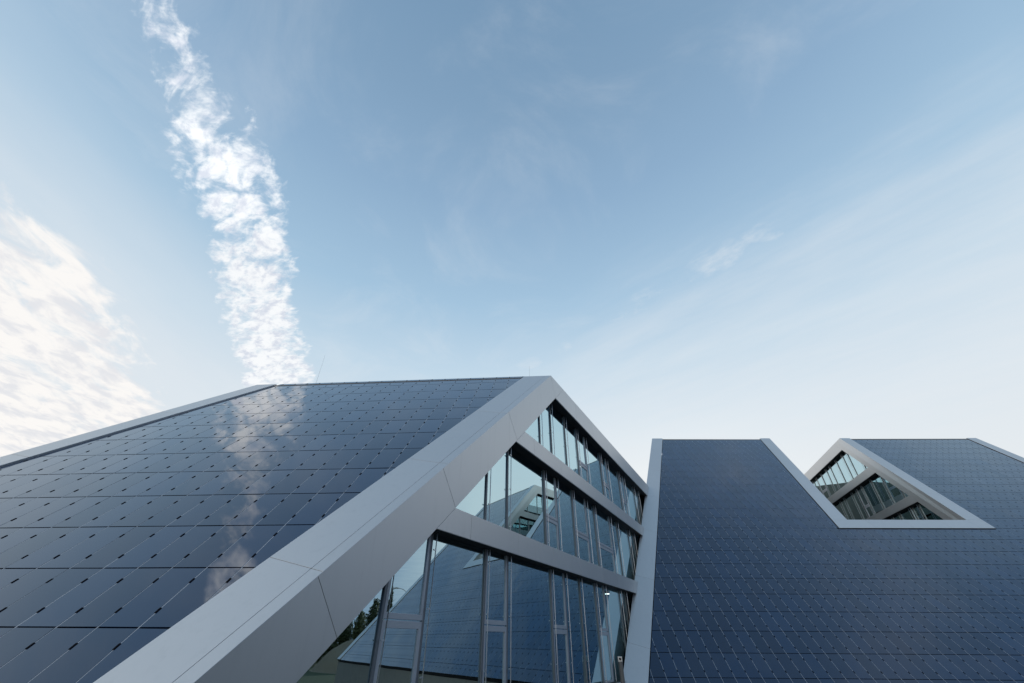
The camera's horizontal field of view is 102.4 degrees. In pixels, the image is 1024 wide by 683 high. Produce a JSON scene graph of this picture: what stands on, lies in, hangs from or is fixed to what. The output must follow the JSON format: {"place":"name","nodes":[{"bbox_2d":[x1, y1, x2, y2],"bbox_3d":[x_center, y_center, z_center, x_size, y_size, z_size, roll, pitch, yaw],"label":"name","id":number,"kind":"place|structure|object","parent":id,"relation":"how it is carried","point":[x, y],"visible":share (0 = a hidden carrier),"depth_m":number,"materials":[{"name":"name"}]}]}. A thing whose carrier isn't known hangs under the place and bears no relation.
{"place":"outdoors","nodes":[
{"label":"outdoors","id":0,"kind":"place"},
{"bbox_2d":[0,0,1023,483],"label":"sky","id":1,"kind":"structure","parent":0,"point":[798,225],"materials":[{"name":"blue"}]},
{"bbox_2d":[624,438,1023,682],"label":"solar building","id":2,"kind":"structure","parent":0,"point":[840,560],"depth_m":23.96,"materials":[{"name":"blue glass"}]},
{"bbox_2d":[814,478,821,492],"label":"window","id":3,"kind":"structure","parent":2,"relation":"in","point":[816,483],"depth_m":49.56,"materials":[{"name":"clear glass"}]},
{"bbox_2d":[816,474,829,497],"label":"window","id":4,"kind":"structure","parent":2,"relation":"in","point":[820,480],"depth_m":48.24,"materials":[{"name":"clear glass"}]},
{"bbox_2d":[821,469,834,494],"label":"window","id":5,"kind":"structure","parent":2,"relation":"in","point":[825,476],"depth_m":46.93,"materials":[{"name":"clear glass"}]},
{"bbox_2d":[826,467,838,491],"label":"window","id":6,"kind":"structure","parent":2,"relation":"in","point":[829,471],"depth_m":45.84,"materials":[{"name":"clear glass"}]},
{"bbox_2d":[830,461,845,488],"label":"window","id":7,"kind":"structure","parent":2,"relation":"in","point":[839,478],"depth_m":44.64,"materials":[{"name":"clear glass"}]},
{"bbox_2d":[834,501,847,519],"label":"window","id":8,"kind":"structure","parent":2,"relation":"in","point":[837,505],"depth_m":45.13,"materials":[{"name":"clear glass"}]},
{"bbox_2d":[836,455,852,482],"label":"window","id":9,"kind":"structure","parent":2,"relation":"in","point":[846,474],"depth_m":43.24,"materials":[{"name":"clear glass"}]},
{"bbox_2d":[840,498,853,519],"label":"window","id":10,"kind":"structure","parent":2,"relation":"in","point":[844,505],"depth_m":43.87,"materials":[{"name":"clear glass"}]},
{"bbox_2d":[842,452,856,478],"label":"window","id":11,"kind":"structure","parent":2,"relation":"in","point":[852,471],"depth_m":42.12,"materials":[{"name":"clear glass"}]},
{"bbox_2d":[845,494,863,519],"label":"window","id":12,"kind":"structure","parent":2,"relation":"in","point":[851,503],"depth_m":42.53,"materials":[{"name":"clear glass"}]},
{"bbox_2d":[848,454,864,474],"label":"window","id":13,"kind":"structure","parent":2,"relation":"in","point":[859,467],"depth_m":40.78,"materials":[{"name":"clear glass"}]},
{"bbox_2d":[852,490,868,519],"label":"window","id":14,"kind":"structure","parent":2,"relation":"in","point":[859,503],"depth_m":41.23,"materials":[{"name":"clear glass"}]},
{"bbox_2d":[856,486,873,516],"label":"window","id":15,"kind":"structure","parent":2,"relation":"in","point":[865,502],"depth_m":40.31,"materials":[{"name":"clear glass"}]},
{"bbox_2d":[862,480,883,513],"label":"window","id":16,"kind":"structure","parent":2,"relation":"in","point":[867,487],"depth_m":39.03,"materials":[{"name":"clear glass"}]},
{"bbox_2d":[871,474,893,507],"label":"window","id":17,"kind":"structure","parent":2,"relation":"in","point":[885,498],"depth_m":37.50,"materials":[{"name":"clear glass"}]},
{"bbox_2d":[882,478,904,502],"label":"window","id":18,"kind":"structure","parent":2,"relation":"in","point":[894,491],"depth_m":35.88,"materials":[{"name":"clear glass"}]},
{"bbox_2d":[893,514,901,519],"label":"window","id":19,"kind":"structure","parent":2,"relation":"in","point":[897,517],"depth_m":35.90,"materials":[{"name":"clear glass"}]},
{"bbox_2d":[900,509,914,519],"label":"window","id":20,"kind":"structure","parent":2,"relation":"in","point":[905,515],"depth_m":34.63,"materials":[{"name":"clear glass"}]},
{"bbox_2d":[912,504,925,519],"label":"window","id":21,"kind":"structure","parent":2,"relation":"in","point":[920,516],"depth_m":33.27,"materials":[{"name":"clear glass"}]},
{"bbox_2d":[919,503,942,519],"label":"window","id":22,"kind":"structure","parent":2,"relation":"in","point":[929,515],"depth_m":32.15,"materials":[{"name":"clear glass"}]},
{"label":"paving","id":23,"kind":"structure","parent":0,"visible":0},
{"bbox_2d":[0,376,647,682],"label":"solar building","id":24,"kind":"structure","parent":23,"relation":"on","point":[476,530],"depth_m":9.81,"materials":[{"name":"blue glass"}]},
{"bbox_2d":[297,587,383,682],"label":"window","id":25,"kind":"structure","parent":24,"relation":"in","point":[348,659],"depth_m":7.17,"materials":[{"name":"clear glass"}]},
{"bbox_2d":[373,534,431,682],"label":"window","id":26,"kind":"structure","parent":24,"relation":"in","point":[399,662],"depth_m":8.31,"materials":[{"name":"clear glass"}]},
{"bbox_2d":[418,534,484,682],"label":"window","id":27,"kind":"structure","parent":24,"relation":"in","point":[453,647],"depth_m":9.72,"materials":[{"name":"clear glass"}]},
{"bbox_2d":[456,475,485,518],"bbox_3d":[-1.466,3.713,11.388,0.014,2.584,2.869,-17,-39,23],"label":"window","id":28,"kind":"structure","parent":24,"relation":"in","point":[473,503],"depth_m":11.77,"materials":[{"name":"clear glass"}]},
{"bbox_2d":[482,550,506,682],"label":"window","id":29,"kind":"structure","parent":24,"relation":"in","point":[497,617],"depth_m":11.05,"materials":[{"name":"clear glass"}]},
{"bbox_2d":[486,452,506,527],"bbox_3d":[-0.478,4.469,13.108,0.016,3.390,1.300,-17,-39,23],"label":"window","id":30,"kind":"structure","parent":24,"relation":"in","point":[497,499],"depth_m":12.94,"materials":[{"name":"clear glass"}]},
{"bbox_2d":[508,447,544,543],"bbox_3d":[0.529,5.574,14.625,0.015,3.390,2.960,-17,-39,23],"label":"window","id":31,"kind":"structure","parent":24,"relation":"in","point":[525,480],"depth_m":14.59,"materials":[{"name":"clear glass"}]},
{"bbox_2d":[507,557,553,682],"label":"window","id":32,"kind":"structure","parent":24,"relation":"in","point":[530,621],"depth_m":12.54,"materials":[{"name":"clear glass"}]},
{"bbox_2d":[525,417,539,442],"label":"window","id":33,"kind":"structure","parent":24,"relation":"in","point":[533,430],"depth_m":16.88,"materials":[{"name":"clear glass"}]},
{"bbox_2d":[540,406,550,451],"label":"window","id":34,"kind":"structure","parent":24,"relation":"in","point":[544,418],"depth_m":17.97,"materials":[{"name":"clear glass"}]},
{"bbox_2d":[544,471,558,549],"bbox_3d":[1.519,6.631,16.118,0.060,3.440,1.200,-17,-39,23],"label":"window","id":35,"kind":"structure","parent":24,"relation":"in","point":[550,489],"depth_m":16.14,"materials":[{"name":"clear glass"}]},
{"bbox_2d":[550,404,566,464],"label":"window","id":36,"kind":"structure","parent":24,"relation":"in","point":[558,441],"depth_m":19.20,"materials":[{"name":"clear glass"}]},
{"bbox_2d":[551,569,569,682],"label":"window","id":37,"kind":"structure","parent":24,"relation":"in","point":[563,672],"depth_m":14.15,"materials":[{"name":"clear glass"}]},
{"bbox_2d":[556,480,575,556],"bbox_3d":[2.232,7.441,17.189,0.013,3.390,1.840,-17,-39,23],"label":"window","id":38,"kind":"structure","parent":24,"relation":"in","point":[564,496],"depth_m":17.23,"materials":[{"name":"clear glass"}]},
{"bbox_2d":[564,418,578,474],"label":"window","id":39,"kind":"structure","parent":24,"relation":"in","point":[570,431],"depth_m":20.40,"materials":[{"name":"clear glass"}]},
{"bbox_2d":[565,574,586,682],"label":"window","id":40,"kind":"structure","parent":24,"relation":"in","point":[579,671],"depth_m":15.15,"materials":[{"name":"clear glass"}]},
{"bbox_2d":[572,490,590,562],"bbox_3d":[3.089,8.354,18.483,0.060,3.440,1.760,-17,-39,23],"label":"window","id":41,"kind":"structure","parent":24,"relation":"in","point":[582,529],"depth_m":18.53,"materials":[{"name":"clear glass"}]},
{"bbox_2d":[576,430,588,482],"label":"window","id":42,"kind":"structure","parent":24,"relation":"in","point":[581,443],"depth_m":21.45,"materials":[{"name":"clear glass"}]},
{"bbox_2d":[580,579,602,682],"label":"window","id":43,"kind":"structure","parent":24,"relation":"in","point":[595,666],"depth_m":16.37,"materials":[{"name":"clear glass"}]},
{"bbox_2d":[586,501,598,565],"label":"window","id":44,"kind":"structure","parent":24,"relation":"in","point":[590,518],"depth_m":19.58,"materials":[{"name":"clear glass"}]},
{"bbox_2d":[585,439,603,494],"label":"window","id":45,"kind":"structure","parent":24,"relation":"in","point":[593,455],"depth_m":22.81,"materials":[{"name":"clear glass"}]},
{"bbox_2d":[595,583,613,682],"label":"window","id":46,"kind":"structure","parent":24,"relation":"in","point":[602,605],"depth_m":17.49,"materials":[{"name":"clear glass"}]},
{"bbox_2d":[594,506,615,572],"bbox_3d":[4.685,10.104,20.886,0.060,3.440,2.590,-17,-39,23],"label":"window","id":47,"kind":"structure","parent":24,"relation":"in","point":[605,539],"depth_m":20.96,"materials":[{"name":"clear glass"}]},
{"bbox_2d":[600,454,610,500],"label":"window","id":48,"kind":"structure","parent":24,"relation":"in","point":[603,461],"depth_m":24.18,"materials":[{"name":"clear glass"}]},
{"bbox_2d":[606,460,622,509],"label":"window","id":49,"kind":"structure","parent":24,"relation":"in","point":[613,478],"depth_m":25.51,"materials":[{"name":"clear glass"}]},
{"bbox_2d":[604,586,625,680],"bbox_3d":[4.763,13.258,18.846,0.013,3.880,2.450,-17,-39,23],"label":"window","id":50,"kind":"structure","parent":24,"relation":"in","point":[619,649],"depth_m":18.94,"materials":[{"name":"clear glass"}]},
{"bbox_2d":[609,517,622,575],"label":"window","id":51,"kind":"structure","parent":24,"relation":"in","point":[613,525],"depth_m":22.35,"materials":[{"name":"clear glass"}]},
{"bbox_2d":[618,472,627,513],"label":"window","id":52,"kind":"structure","parent":24,"relation":"in","point":[621,477],"depth_m":26.82,"materials":[{"name":"clear glass"}]},
{"bbox_2d":[620,591,628,645],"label":"window","id":53,"kind":"structure","parent":24,"relation":"in","point":[622,597],"depth_m":20.54,"materials":[{"name":"clear glass"}]},
{"bbox_2d":[617,523,633,579],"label":"window","id":54,"kind":"structure","parent":24,"relation":"in","point":[623,535],"depth_m":23.69,"materials":[{"name":"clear glass"}]},
{"bbox_2d":[625,592,632,621],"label":"window","id":55,"kind":"structure","parent":24,"relation":"in","point":[629,595],"depth_m":21.66,"materials":[{"name":"clear glass"}]},
{"bbox_2d":[623,478,637,521],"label":"window","id":56,"kind":"structure","parent":24,"relation":"in","point":[629,489],"depth_m":28.19,"materials":[{"name":"clear glass"}]},
{"bbox_2d":[628,531,636,573],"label":"window","id":57,"kind":"structure","parent":24,"relation":"in","point":[630,534],"depth_m":25.18,"materials":[{"name":"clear glass"}]},
{"bbox_2d":[633,534,639,556],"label":"window","id":58,"kind":"structure","parent":24,"relation":"in","point":[637,538],"depth_m":26.47,"materials":[{"name":"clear glass"}]},
{"bbox_2d":[633,488,641,523],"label":"window","id":59,"kind":"structure","parent":24,"relation":"in","point":[636,497],"depth_m":29.55,"materials":[{"name":"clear glass"}]},
{"bbox_2d":[638,493,644,515],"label":"window","id":60,"kind":"structure","parent":24,"relation":"in","point":[642,498],"depth_m":31.00,"materials":[{"name":"clear glass"}]},
{"bbox_2d":[618,656,624,682],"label":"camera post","id":61,"kind":"object","parent":23,"relation":"on","point":[621,670],"visible":1,"depth_m":16.04,"materials":[{"name":"grey metal"}]}
]}

